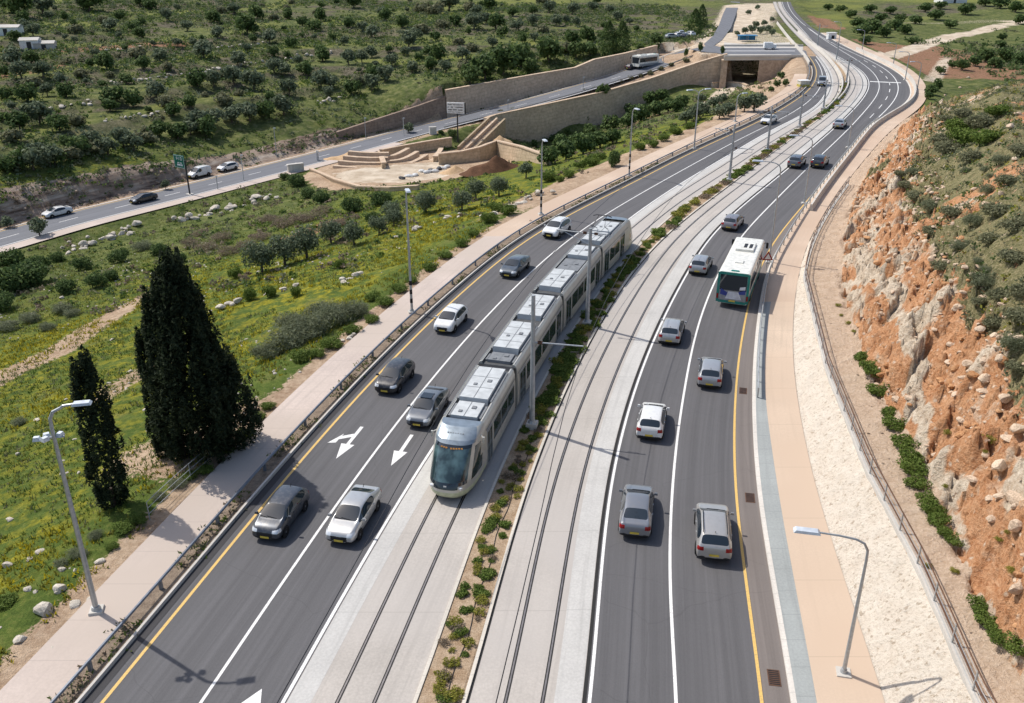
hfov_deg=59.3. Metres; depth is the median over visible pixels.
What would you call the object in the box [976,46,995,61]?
bush
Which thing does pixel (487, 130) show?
stairs
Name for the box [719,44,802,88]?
bridge
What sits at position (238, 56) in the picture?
olive tree
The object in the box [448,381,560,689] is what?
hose
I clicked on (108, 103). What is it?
evergreen tree
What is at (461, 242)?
bush
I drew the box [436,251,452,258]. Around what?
bush
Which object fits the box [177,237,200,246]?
shrub
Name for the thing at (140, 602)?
handrail
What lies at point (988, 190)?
bush
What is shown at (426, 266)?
bush
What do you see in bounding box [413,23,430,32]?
bush
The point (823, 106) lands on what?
catenary mast
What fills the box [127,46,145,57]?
bush
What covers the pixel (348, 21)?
evergreen tree
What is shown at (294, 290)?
sapling
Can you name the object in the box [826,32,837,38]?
kiosk
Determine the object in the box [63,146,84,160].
bush
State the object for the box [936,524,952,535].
bush
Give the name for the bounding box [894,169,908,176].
bush
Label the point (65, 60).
bush
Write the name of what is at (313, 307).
shrub
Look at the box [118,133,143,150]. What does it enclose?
olive tree
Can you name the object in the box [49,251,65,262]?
bush
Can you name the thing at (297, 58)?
olive tree
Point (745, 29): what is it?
bush
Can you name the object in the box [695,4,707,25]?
conifer tree
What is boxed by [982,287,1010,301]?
bush
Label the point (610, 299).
median shrub
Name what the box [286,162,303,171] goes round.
concrete block
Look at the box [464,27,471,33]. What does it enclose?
evergreen tree
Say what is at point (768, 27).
bush
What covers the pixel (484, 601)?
median shrub
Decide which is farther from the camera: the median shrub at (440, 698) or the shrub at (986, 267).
the shrub at (986, 267)
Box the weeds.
[47,162,658,702]
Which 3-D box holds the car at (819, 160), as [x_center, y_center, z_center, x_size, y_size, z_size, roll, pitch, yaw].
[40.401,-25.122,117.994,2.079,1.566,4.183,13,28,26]
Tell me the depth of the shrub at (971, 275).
54.20 m
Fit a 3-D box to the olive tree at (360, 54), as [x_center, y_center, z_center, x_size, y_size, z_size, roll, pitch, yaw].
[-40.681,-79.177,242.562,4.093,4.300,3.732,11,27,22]
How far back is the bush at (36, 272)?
104.78 m
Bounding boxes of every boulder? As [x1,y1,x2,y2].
[962,359,973,367]
[966,475,977,482]
[974,325,985,332]
[978,373,990,383]
[981,451,989,457]
[985,495,992,501]
[986,515,995,522]
[991,459,1007,471]
[994,354,1005,362]
[998,394,1012,402]
[1000,434,1011,441]
[1006,123,1014,127]
[1006,490,1023,504]
[1008,519,1022,532]
[1008,582,1023,594]
[1009,423,1023,433]
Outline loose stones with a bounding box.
[0,191,467,628]
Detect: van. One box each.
[188,165,211,178]
[817,75,826,85]
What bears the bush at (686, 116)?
on the terrain at (978, 24)
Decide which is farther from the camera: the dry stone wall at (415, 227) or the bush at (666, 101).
the bush at (666, 101)
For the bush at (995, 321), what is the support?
on the hillside
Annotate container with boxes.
[797,79,810,86]
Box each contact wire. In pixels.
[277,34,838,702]
[495,32,863,702]
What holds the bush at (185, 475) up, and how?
on the terrain at (978, 24)
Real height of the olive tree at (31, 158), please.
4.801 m
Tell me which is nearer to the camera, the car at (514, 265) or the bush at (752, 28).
the car at (514, 265)
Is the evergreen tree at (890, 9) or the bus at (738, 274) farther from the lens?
the evergreen tree at (890, 9)
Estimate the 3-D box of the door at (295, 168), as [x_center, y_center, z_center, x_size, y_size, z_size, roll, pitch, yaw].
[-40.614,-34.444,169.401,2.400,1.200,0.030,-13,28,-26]
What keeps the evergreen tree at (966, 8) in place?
on the terrain at (978, 24)
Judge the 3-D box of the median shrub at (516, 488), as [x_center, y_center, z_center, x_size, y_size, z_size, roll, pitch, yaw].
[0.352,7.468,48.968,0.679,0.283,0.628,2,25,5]
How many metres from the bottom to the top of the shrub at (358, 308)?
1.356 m
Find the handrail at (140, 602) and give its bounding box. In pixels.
[50,64,809,702]
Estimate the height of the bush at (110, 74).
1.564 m
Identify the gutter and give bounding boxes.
[82,59,814,702]
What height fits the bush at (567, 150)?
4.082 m
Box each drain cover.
[739,387,746,393]
[745,493,754,502]
[767,669,781,686]
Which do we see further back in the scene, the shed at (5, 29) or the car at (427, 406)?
the shed at (5, 29)
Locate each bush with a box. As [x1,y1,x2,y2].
[0,128,24,143]
[0,247,25,266]
[0,263,29,293]
[0,289,14,309]
[0,592,17,609]
[15,259,49,288]
[19,76,43,86]
[28,254,51,266]
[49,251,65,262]
[55,277,77,293]
[59,57,72,63]
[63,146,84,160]
[66,24,84,32]
[66,112,85,124]
[68,256,93,270]
[73,67,88,76]
[82,272,108,287]
[83,139,105,154]
[97,14,107,22]
[103,269,119,280]
[104,540,119,550]
[105,71,114,76]
[107,247,128,262]
[111,520,135,535]
[126,512,147,524]
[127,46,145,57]
[132,129,159,143]
[140,125,149,131]
[149,242,168,255]
[150,114,165,122]
[155,94,175,105]
[160,61,172,69]
[173,251,186,260]
[179,469,198,479]
[192,463,214,474]
[200,91,209,96]
[213,90,234,105]
[216,5,227,12]
[233,88,243,94]
[257,410,266,419]
[258,401,276,409]
[267,12,279,20]
[278,172,288,179]
[286,173,304,186]
[288,349,310,363]
[300,187,315,199]
[308,348,324,357]
[311,189,329,203]
[320,336,343,348]
[340,196,363,212]
[342,324,362,333]
[349,73,365,83]
[364,211,377,221]
[364,290,379,300]
[364,313,379,323]
[369,190,392,205]
[375,296,394,305]
[390,282,408,293]
[405,275,417,283]
[412,1,430,12]
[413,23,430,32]
[422,262,439,271]
[425,1,444,13]
[435,18,449,27]
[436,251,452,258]
[447,129,456,136]
[451,37,465,44]
[455,238,469,246]
[457,59,469,69]
[460,63,478,83]
[462,0,475,10]
[466,42,479,51]
[467,230,479,235]
[469,53,497,79]
[479,212,498,222]
[486,42,521,73]
[488,202,504,211]
[500,204,516,214]
[513,41,534,66]
[522,57,539,73]
[535,0,549,3]
[536,35,565,62]
[536,145,559,164]
[537,23,548,32]
[539,170,556,181]
[552,133,567,145]
[554,140,575,159]
[555,176,564,181]
[559,40,570,51]
[562,169,574,177]
[563,29,580,41]
[568,40,586,57]
[568,131,583,141]
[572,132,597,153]
[573,160,585,167]
[582,157,600,166]
[583,41,597,55]
[583,123,596,134]
[592,129,610,147]
[592,152,606,159]
[597,83,610,93]
[600,114,619,130]
[607,128,621,143]
[607,149,620,166]
[618,112,637,126]
[624,103,635,113]
[633,104,650,120]
[633,141,645,149]
[642,91,659,104]
[645,139,659,146]
[647,100,664,115]
[650,33,660,42]
[655,88,669,101]
[657,133,670,140]
[661,96,673,111]
[668,126,683,134]
[669,99,684,111]
[674,94,689,106]
[678,110,695,123]
[683,122,695,129]
[687,104,705,116]
[694,102,710,115]
[695,93,706,101]
[707,95,722,107]
[709,103,727,118]
[719,93,728,102]
[725,102,737,115]
[736,96,751,111]
[741,27,748,32]
[745,92,767,110]
[748,25,756,31]
[752,21,759,25]
[756,26,764,32]
[764,25,772,30]
[769,29,775,34]
[773,79,781,86]
[777,71,784,77]
[782,79,789,84]
[853,351,868,360]
[858,358,876,368]
[862,365,882,376]
[864,382,889,397]
[880,405,897,415]
[881,415,906,431]
[889,433,920,448]
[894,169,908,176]
[896,180,912,188]
[896,457,929,476]
[897,443,924,461]
[902,471,932,489]
[905,190,924,200]
[906,167,920,173]
[914,489,938,503]
[916,499,947,514]
[920,198,937,210]
[921,225,936,234]
[924,84,938,93]
[924,91,933,98]
[925,511,951,526]
[929,260,947,270]
[932,78,943,89]
[935,66,945,73]
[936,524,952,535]
[938,205,961,217]
[943,429,951,434]
[944,532,964,546]
[947,60,957,67]
[949,239,969,249]
[949,567,960,573]
[955,58,971,69]
[961,212,983,226]
[966,593,988,613]
[969,55,982,65]
[970,271,996,287]
[970,296,987,305]
[972,608,996,627]
[974,231,1000,244]
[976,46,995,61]
[976,183,996,193]
[979,202,1011,217]
[980,315,1002,327]
[981,434,996,443]
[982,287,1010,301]
[983,620,1002,635]
[987,56,1002,66]
[989,629,1006,649]
[990,152,1012,164]
[995,47,1015,60]
[995,172,1023,185]
[996,247,1023,263]
[997,216,1023,231]
[997,306,1023,324]
[997,331,1023,352]
[1002,630,1023,656]
[1003,144,1023,154]
[1004,359,1023,375]
[1005,565,1015,574]
[1007,283,1023,296]
[1011,50,1023,63]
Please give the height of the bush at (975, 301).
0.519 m
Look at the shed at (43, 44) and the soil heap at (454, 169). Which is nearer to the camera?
the soil heap at (454, 169)
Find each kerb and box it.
[1,47,689,229]
[74,66,812,702]
[412,39,840,702]
[462,73,850,702]
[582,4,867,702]
[752,33,910,702]
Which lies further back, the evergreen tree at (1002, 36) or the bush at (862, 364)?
the evergreen tree at (1002, 36)
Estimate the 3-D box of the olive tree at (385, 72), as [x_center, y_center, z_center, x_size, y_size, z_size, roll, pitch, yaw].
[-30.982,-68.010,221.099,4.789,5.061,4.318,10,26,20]
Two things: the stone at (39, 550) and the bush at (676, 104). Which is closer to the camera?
the stone at (39, 550)
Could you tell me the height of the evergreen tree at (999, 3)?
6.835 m
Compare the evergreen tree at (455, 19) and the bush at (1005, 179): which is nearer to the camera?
the bush at (1005, 179)
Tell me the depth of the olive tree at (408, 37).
257.29 m
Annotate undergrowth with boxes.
[0,0,732,204]
[0,78,776,322]
[0,99,411,227]
[846,7,1023,82]
[897,79,1023,415]
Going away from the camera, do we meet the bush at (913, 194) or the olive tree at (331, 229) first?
the bush at (913, 194)
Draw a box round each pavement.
[0,142,402,251]
[0,236,510,702]
[483,74,806,235]
[763,33,925,301]
[765,302,884,702]
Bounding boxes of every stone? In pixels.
[2,561,12,567]
[13,635,26,643]
[23,586,31,591]
[33,601,52,616]
[35,548,44,554]
[53,584,66,593]
[58,567,65,571]
[69,599,80,608]
[94,558,105,563]
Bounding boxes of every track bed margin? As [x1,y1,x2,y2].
[554,57,866,702]
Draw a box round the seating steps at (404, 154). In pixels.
[384,148,432,162]
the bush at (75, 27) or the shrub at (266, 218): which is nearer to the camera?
the shrub at (266, 218)
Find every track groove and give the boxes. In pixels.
[335,10,831,702]
[372,7,838,702]
[503,11,855,702]
[540,10,862,702]
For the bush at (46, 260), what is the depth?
115.34 m
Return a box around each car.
[41,204,72,218]
[129,192,157,203]
[216,161,238,171]
[252,485,309,539]
[326,484,381,542]
[375,357,414,392]
[406,384,449,426]
[434,303,467,332]
[499,253,530,277]
[542,216,571,238]
[618,484,657,537]
[625,63,638,69]
[636,402,669,438]
[658,318,686,343]
[665,33,678,38]
[685,31,695,35]
[688,254,713,274]
[692,503,733,560]
[697,357,726,387]
[721,213,744,230]
[760,114,777,123]
[787,154,806,167]
[810,154,829,167]
[832,118,847,128]
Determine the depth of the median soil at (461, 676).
43.76 m
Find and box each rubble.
[0,118,383,223]
[841,112,1023,582]
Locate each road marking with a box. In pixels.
[0,65,667,246]
[3,48,688,230]
[100,57,816,702]
[199,59,822,702]
[242,689,261,702]
[281,56,827,702]
[328,427,362,457]
[391,435,412,464]
[588,2,868,702]
[669,26,879,702]
[733,197,809,702]
[787,2,898,122]
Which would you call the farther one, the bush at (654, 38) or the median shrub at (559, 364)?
the bush at (654, 38)
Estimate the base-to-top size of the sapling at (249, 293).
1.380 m
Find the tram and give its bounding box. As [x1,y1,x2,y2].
[430,214,631,497]
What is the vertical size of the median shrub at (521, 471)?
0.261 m
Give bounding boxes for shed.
[0,24,23,35]
[17,37,41,50]
[32,40,56,49]
[934,0,966,2]
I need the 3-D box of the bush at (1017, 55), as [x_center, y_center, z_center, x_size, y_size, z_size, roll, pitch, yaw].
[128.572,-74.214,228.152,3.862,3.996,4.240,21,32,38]
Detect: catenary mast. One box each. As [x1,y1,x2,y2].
[526,294,582,429]
[556,228,606,324]
[715,124,753,180]
[754,106,788,149]
[792,92,817,127]
[813,80,840,109]
[829,40,843,61]
[837,58,860,83]
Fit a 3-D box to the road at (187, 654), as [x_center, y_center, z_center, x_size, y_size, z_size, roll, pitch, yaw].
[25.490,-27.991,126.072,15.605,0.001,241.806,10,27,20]
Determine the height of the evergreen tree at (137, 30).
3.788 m
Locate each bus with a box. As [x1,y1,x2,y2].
[630,53,658,67]
[716,237,768,304]
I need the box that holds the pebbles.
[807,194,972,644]
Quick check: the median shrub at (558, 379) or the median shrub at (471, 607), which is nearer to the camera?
the median shrub at (471, 607)
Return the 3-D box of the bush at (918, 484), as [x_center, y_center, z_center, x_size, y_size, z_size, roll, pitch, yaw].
[20.463,6.599,45.428,1.350,0.609,1.308,-13,28,-25]
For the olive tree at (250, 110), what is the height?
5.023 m
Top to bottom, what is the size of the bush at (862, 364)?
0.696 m
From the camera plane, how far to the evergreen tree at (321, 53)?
243.77 m
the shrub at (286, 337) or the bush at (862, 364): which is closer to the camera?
the bush at (862, 364)
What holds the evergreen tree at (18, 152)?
on the terrain at (978, 24)
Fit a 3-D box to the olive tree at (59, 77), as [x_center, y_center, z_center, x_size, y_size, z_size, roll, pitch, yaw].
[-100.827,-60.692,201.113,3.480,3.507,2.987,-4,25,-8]
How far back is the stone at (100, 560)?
43.61 m
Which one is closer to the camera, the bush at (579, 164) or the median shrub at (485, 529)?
the median shrub at (485, 529)
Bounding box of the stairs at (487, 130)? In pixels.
[457,117,505,149]
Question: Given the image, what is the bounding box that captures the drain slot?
[466,164,757,702]
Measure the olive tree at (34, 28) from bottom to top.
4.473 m
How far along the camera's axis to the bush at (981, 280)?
53.59 m
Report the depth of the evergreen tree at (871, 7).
373.84 m
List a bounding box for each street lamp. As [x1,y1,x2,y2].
[32,400,104,615]
[404,188,415,313]
[538,139,547,214]
[627,108,639,175]
[687,88,710,148]
[732,92,747,121]
[752,160,780,263]
[789,134,812,204]
[793,526,868,678]
[836,105,853,147]
[899,51,909,79]
[910,61,921,89]
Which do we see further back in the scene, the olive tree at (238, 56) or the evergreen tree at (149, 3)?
the evergreen tree at (149, 3)
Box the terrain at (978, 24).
[0,0,1023,689]
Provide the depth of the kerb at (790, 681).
47.03 m
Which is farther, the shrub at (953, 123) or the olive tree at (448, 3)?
the olive tree at (448, 3)
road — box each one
[0,48,689,246]
[93,56,827,702]
[586,2,898,702]
[691,45,807,56]
[704,1,739,47]
[724,42,789,46]
[788,2,909,120]
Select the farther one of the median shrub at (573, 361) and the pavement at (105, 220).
the pavement at (105, 220)
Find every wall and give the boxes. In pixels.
[48,99,92,108]
[60,220,141,254]
[103,111,172,121]
[109,73,182,82]
[171,194,278,221]
[189,60,263,73]
[208,297,242,311]
[263,283,298,295]
[284,50,331,59]
[309,168,419,191]
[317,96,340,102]
[336,96,445,137]
[339,271,362,282]
[341,330,358,341]
[378,151,385,168]
[379,137,451,154]
[394,212,459,238]
[432,148,443,161]
[438,140,550,164]
[444,45,657,117]
[479,189,555,218]
[483,53,727,140]
[711,81,746,87]
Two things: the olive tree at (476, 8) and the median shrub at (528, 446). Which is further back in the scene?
the olive tree at (476, 8)
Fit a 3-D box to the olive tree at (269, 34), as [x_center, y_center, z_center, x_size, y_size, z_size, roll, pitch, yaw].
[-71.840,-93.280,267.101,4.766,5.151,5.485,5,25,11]
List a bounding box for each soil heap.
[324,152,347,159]
[439,165,464,174]
[459,155,518,176]
[490,135,512,142]
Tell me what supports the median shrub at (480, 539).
on the median soil at (461, 676)
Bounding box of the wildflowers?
[0,180,495,669]
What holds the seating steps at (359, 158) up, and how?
on the terrain at (978, 24)
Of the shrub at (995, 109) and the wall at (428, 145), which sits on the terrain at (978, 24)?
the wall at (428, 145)
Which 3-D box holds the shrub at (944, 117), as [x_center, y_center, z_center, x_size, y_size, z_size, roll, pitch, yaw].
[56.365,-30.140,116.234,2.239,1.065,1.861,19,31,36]
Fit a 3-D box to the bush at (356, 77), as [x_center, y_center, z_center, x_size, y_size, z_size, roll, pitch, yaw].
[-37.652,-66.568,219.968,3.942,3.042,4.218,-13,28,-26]
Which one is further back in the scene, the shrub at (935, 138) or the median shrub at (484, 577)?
the shrub at (935, 138)
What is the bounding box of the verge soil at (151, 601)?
[55,57,811,702]
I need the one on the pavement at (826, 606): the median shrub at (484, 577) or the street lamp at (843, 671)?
the street lamp at (843, 671)
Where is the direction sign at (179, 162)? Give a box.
[173,154,193,194]
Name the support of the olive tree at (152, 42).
on the terrain at (978, 24)
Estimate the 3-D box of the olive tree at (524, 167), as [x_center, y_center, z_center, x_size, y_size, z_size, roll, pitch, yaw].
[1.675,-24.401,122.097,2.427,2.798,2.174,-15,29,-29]
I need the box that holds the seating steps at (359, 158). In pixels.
[333,150,388,167]
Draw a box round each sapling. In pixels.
[226,266,243,277]
[242,287,256,301]
[261,284,276,297]
[289,286,300,295]
[335,259,345,268]
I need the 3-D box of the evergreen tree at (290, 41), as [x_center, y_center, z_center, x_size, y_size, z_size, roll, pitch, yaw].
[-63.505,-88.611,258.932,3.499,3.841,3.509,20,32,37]
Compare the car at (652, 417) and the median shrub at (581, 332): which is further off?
the median shrub at (581, 332)
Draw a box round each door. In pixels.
[26,42,31,49]
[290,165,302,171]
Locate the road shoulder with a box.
[736,206,803,702]
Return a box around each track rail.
[336,3,830,702]
[373,2,838,702]
[504,4,855,702]
[541,3,862,702]
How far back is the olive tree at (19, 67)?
198.96 m
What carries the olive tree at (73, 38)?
on the terrain at (978, 24)
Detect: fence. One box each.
[146,421,246,519]
[803,176,997,702]
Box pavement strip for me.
[756,302,816,702]
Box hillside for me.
[793,81,1023,702]
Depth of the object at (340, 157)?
178.83 m
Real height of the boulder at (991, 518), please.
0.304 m
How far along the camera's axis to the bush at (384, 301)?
73.66 m
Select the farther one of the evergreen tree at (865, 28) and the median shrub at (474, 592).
the evergreen tree at (865, 28)
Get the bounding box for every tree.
[0,0,12,11]
[0,45,23,63]
[0,65,8,75]
[0,85,13,99]
[0,154,16,172]
[0,215,13,227]
[2,109,29,128]
[3,0,33,12]
[6,30,21,39]
[6,101,16,107]
[8,59,32,78]
[8,146,28,168]
[12,81,38,100]
[14,9,29,21]
[16,18,30,31]
[18,100,53,124]
[18,147,45,169]
[21,48,40,63]
[24,22,40,35]
[24,140,46,152]
[27,216,47,235]
[31,60,52,77]
[32,0,53,14]
[37,82,53,95]
[37,143,62,166]
[43,10,52,17]
[45,111,68,131]
[47,149,67,164]
[52,72,67,83]
[55,81,75,96]
[58,134,69,145]
[60,10,68,19]
[65,135,93,153]
[67,344,130,510]
[69,18,76,24]
[70,36,78,40]
[77,0,104,11]
[77,129,101,143]
[85,57,95,66]
[89,48,99,53]
[92,137,118,154]
[93,49,114,68]
[96,79,107,87]
[98,85,126,100]
[100,98,120,110]
[101,17,118,29]
[109,127,131,146]
[113,10,125,18]
[114,31,121,36]
[118,73,131,83]
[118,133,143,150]
[121,44,128,49]
[122,88,143,107]
[127,21,142,29]
[132,26,145,35]
[133,55,150,69]
[133,319,172,458]
[138,17,145,24]
[139,277,200,461]
[140,245,245,464]
[141,0,156,8]
[144,106,152,110]
[145,78,168,97]
[146,118,169,136]
[148,40,156,45]
[151,47,167,61]
[158,8,171,20]
[160,179,169,188]
[165,101,181,116]
[167,123,187,138]
[171,38,182,45]
[172,3,181,9]
[172,121,188,137]
[179,94,196,107]
[180,20,193,30]
[183,120,198,134]
[184,108,206,123]
[185,67,206,86]
[185,286,227,449]
[189,37,196,43]
[192,38,214,57]
[194,114,216,136]
[203,343,263,450]
[204,9,220,21]
[204,69,220,86]
[206,108,223,125]
[210,25,223,37]
[220,65,241,84]
[221,104,244,123]
[226,2,241,13]
[230,50,245,66]
[234,12,258,33]
[237,68,266,88]
[237,101,257,121]
[239,240,274,271]
[241,42,252,50]
[248,4,264,19]
[248,33,256,41]
[256,98,275,118]
[262,28,277,42]
[265,57,282,72]
[265,91,275,98]
[266,45,279,54]
[267,234,296,264]
[269,94,293,114]
[277,62,290,75]
[278,78,296,95]
[282,7,291,19]
[284,36,297,45]
[290,222,319,257]
[292,55,302,63]
[295,60,312,74]
[296,15,308,25]
[305,19,321,29]
[310,69,331,85]
[313,7,325,19]
[314,45,329,60]
[317,1,324,6]
[317,219,342,242]
[321,75,339,85]
[321,85,333,96]
[328,32,335,38]
[339,35,348,42]
[339,48,354,64]
[341,219,365,244]
[342,16,355,27]
[343,79,362,94]
[346,0,361,7]
[355,49,368,62]
[356,22,366,29]
[364,46,377,57]
[364,63,382,77]
[364,73,380,91]
[365,24,378,37]
[368,215,387,233]
[375,6,384,12]
[376,63,393,80]
[378,7,391,20]
[379,200,401,220]
[384,208,402,225]
[385,45,392,52]
[385,53,398,65]
[396,14,409,27]
[400,46,410,55]
[401,29,418,47]
[402,122,413,132]
[406,60,417,72]
[409,27,423,36]
[413,52,424,60]
[414,190,436,212]
[422,44,433,54]
[423,56,437,68]
[429,30,440,40]
[429,42,446,60]
[438,0,459,9]
[438,59,452,72]
[448,14,461,25]
[451,189,471,208]
[455,45,470,59]
[464,12,485,29]
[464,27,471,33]
[465,178,486,198]
[469,4,481,12]
[479,11,489,23]
[482,0,498,8]
[486,36,497,46]
[487,12,506,29]
[490,176,508,195]
[496,25,508,35]
[506,7,518,15]
[508,19,523,30]
[517,162,532,177]
[518,32,526,41]
[526,14,537,24]
[528,5,538,13]
[529,32,538,40]
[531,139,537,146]
[542,0,556,11]
[549,134,554,141]
[550,13,561,25]
[562,15,569,20]
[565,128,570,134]
[566,2,580,12]
[571,16,580,25]
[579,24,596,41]
[587,1,598,9]
[598,20,617,55]
[605,4,614,10]
[611,20,631,53]
[612,10,622,19]
[625,17,633,23]
[687,8,703,34]
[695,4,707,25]
[698,42,702,50]
[720,45,725,53]
[822,4,833,9]
[834,5,845,11]
[845,10,856,17]
[849,17,866,26]
[851,23,871,35]
[858,35,872,43]
[863,4,877,10]
[864,18,882,32]
[874,12,888,20]
[875,25,893,36]
[883,6,897,13]
[885,18,903,29]
[894,13,907,20]
[896,24,913,33]
[907,37,919,43]
[908,14,922,23]
[916,2,933,11]
[926,9,944,19]
[934,1,947,8]
[943,19,958,27]
[957,2,976,14]
[977,0,990,5]
[990,0,1011,8]
[994,40,1006,47]
[996,33,1007,39]
[1008,0,1023,11]
[1013,14,1023,23]
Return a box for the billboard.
[447,102,465,141]
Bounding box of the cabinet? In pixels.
[429,126,436,133]
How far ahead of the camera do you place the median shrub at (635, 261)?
82.75 m
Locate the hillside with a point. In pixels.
(909, 652)
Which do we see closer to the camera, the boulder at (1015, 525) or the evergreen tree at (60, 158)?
the boulder at (1015, 525)
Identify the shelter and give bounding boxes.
[737,35,757,40]
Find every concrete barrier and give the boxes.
[776,21,809,64]
[797,30,848,99]
[799,30,843,109]
[808,47,916,210]
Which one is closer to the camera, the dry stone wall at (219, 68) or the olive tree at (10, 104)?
the olive tree at (10, 104)
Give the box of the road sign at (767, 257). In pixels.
[762,251,772,270]
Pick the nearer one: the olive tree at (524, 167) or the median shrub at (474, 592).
the median shrub at (474, 592)
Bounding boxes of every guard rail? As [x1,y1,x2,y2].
[444,55,692,129]
[757,117,878,397]
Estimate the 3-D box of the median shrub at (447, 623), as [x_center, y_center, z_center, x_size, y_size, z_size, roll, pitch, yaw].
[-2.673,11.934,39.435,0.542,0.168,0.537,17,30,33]
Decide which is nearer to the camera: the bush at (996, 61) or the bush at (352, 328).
the bush at (352, 328)
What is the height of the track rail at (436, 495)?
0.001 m
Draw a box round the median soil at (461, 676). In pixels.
[417,62,849,702]
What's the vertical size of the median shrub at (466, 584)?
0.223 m
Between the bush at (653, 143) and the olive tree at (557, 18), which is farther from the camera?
the olive tree at (557, 18)
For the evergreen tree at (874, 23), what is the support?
on the terrain at (978, 24)
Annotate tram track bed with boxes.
[286,2,839,702]
[466,2,865,702]
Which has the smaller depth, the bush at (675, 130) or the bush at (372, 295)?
the bush at (372, 295)
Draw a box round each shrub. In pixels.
[0,319,21,331]
[9,416,26,426]
[18,309,41,322]
[38,321,56,331]
[50,301,72,313]
[52,557,68,567]
[63,308,81,317]
[64,546,89,559]
[86,529,104,540]
[128,239,154,250]
[151,490,168,500]
[165,476,187,488]
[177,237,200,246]
[190,228,206,236]
[194,239,221,251]
[208,229,234,241]
[215,244,240,255]
[234,239,256,249]
[248,232,273,241]
[248,340,282,360]
[253,212,276,223]
[260,322,317,352]
[270,214,297,227]
[271,310,303,330]
[286,311,336,341]
[287,211,319,223]
[303,298,340,318]
[308,204,333,214]
[316,300,356,326]
[326,216,346,225]
[344,297,370,317]
[432,682,446,694]
[434,670,450,680]
[435,677,446,685]
[435,694,453,702]
[437,636,450,647]
[437,668,452,681]
[442,657,452,667]
[442,690,457,702]
[445,620,454,628]
[447,615,463,626]
[447,632,459,639]
[447,685,463,700]
[448,622,464,633]
[448,647,455,652]
[450,657,459,666]
[454,588,468,598]
[454,625,468,637]
[458,605,468,614]
[459,581,470,589]
[460,636,476,649]
[460,650,469,657]
[467,605,474,613]
[471,556,482,563]
[471,586,487,597]
[472,569,480,575]
[473,583,483,588]
[473,594,489,605]
[473,607,486,616]
[474,535,486,542]
[476,588,490,596]
[477,544,486,548]
[477,572,492,580]
[478,547,489,554]
[481,519,496,529]
[481,525,491,533]
[481,566,496,579]
[483,516,496,521]
[487,546,496,553]
[489,504,500,511]
[489,512,501,517]
[493,498,506,506]
[496,488,503,493]
[498,519,510,528]
[498,532,507,538]
[501,471,511,478]
[508,465,517,470]
[510,472,521,479]
[512,484,524,491]
[514,468,525,475]
[515,444,524,451]
[519,427,529,432]
[519,439,529,445]
[525,444,533,449]
[527,435,537,439]
[534,431,543,436]
[535,396,551,406]
[535,406,547,414]
[535,415,546,419]
[536,402,547,409]
[538,418,548,425]
[541,395,561,405]
[542,388,556,393]
[543,409,556,417]
[546,381,560,388]
[548,356,563,364]
[548,365,566,374]
[550,361,564,368]
[550,376,562,381]
[550,389,559,395]
[552,381,564,387]
[553,371,569,381]
[558,353,571,359]
[561,350,577,358]
[561,368,573,375]
[562,346,577,352]
[562,356,579,364]
[562,361,574,369]
[566,332,580,338]
[566,339,578,343]
[573,344,586,352]
[576,329,586,334]
[577,335,588,341]
[579,309,594,314]
[580,312,593,318]
[582,324,593,331]
[592,301,607,307]
[592,320,600,326]
[594,309,606,316]
[602,296,614,302]
[603,281,613,286]
[607,290,616,295]
[614,275,624,280]
[616,266,627,270]
[616,269,626,274]
[629,259,639,263]
[650,228,667,234]
[652,232,665,236]
[665,224,676,228]
[666,220,679,225]
[670,211,684,216]
[671,209,686,215]
[677,206,689,210]
[688,198,700,204]
[698,193,711,198]
[702,190,713,194]
[706,187,718,192]
[708,186,720,190]
[718,180,731,184]
[732,168,747,171]
[741,165,753,169]
[928,132,951,143]
[932,138,964,155]
[939,114,956,120]
[945,117,975,133]
[945,127,985,145]
[951,107,974,117]
[958,149,985,163]
[962,112,994,128]
[969,271,981,277]
[971,129,1003,144]
[972,256,983,263]
[977,265,991,271]
[979,166,989,171]
[984,104,1012,115]
[984,172,993,177]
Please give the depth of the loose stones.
84.97 m
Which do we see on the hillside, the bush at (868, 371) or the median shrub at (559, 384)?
the bush at (868, 371)
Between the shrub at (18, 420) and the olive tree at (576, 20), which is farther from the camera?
the olive tree at (576, 20)
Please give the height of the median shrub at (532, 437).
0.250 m
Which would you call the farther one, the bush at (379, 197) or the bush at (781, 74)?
the bush at (781, 74)
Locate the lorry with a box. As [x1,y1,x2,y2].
[763,42,776,49]
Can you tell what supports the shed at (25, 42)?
on the terrain at (978, 24)

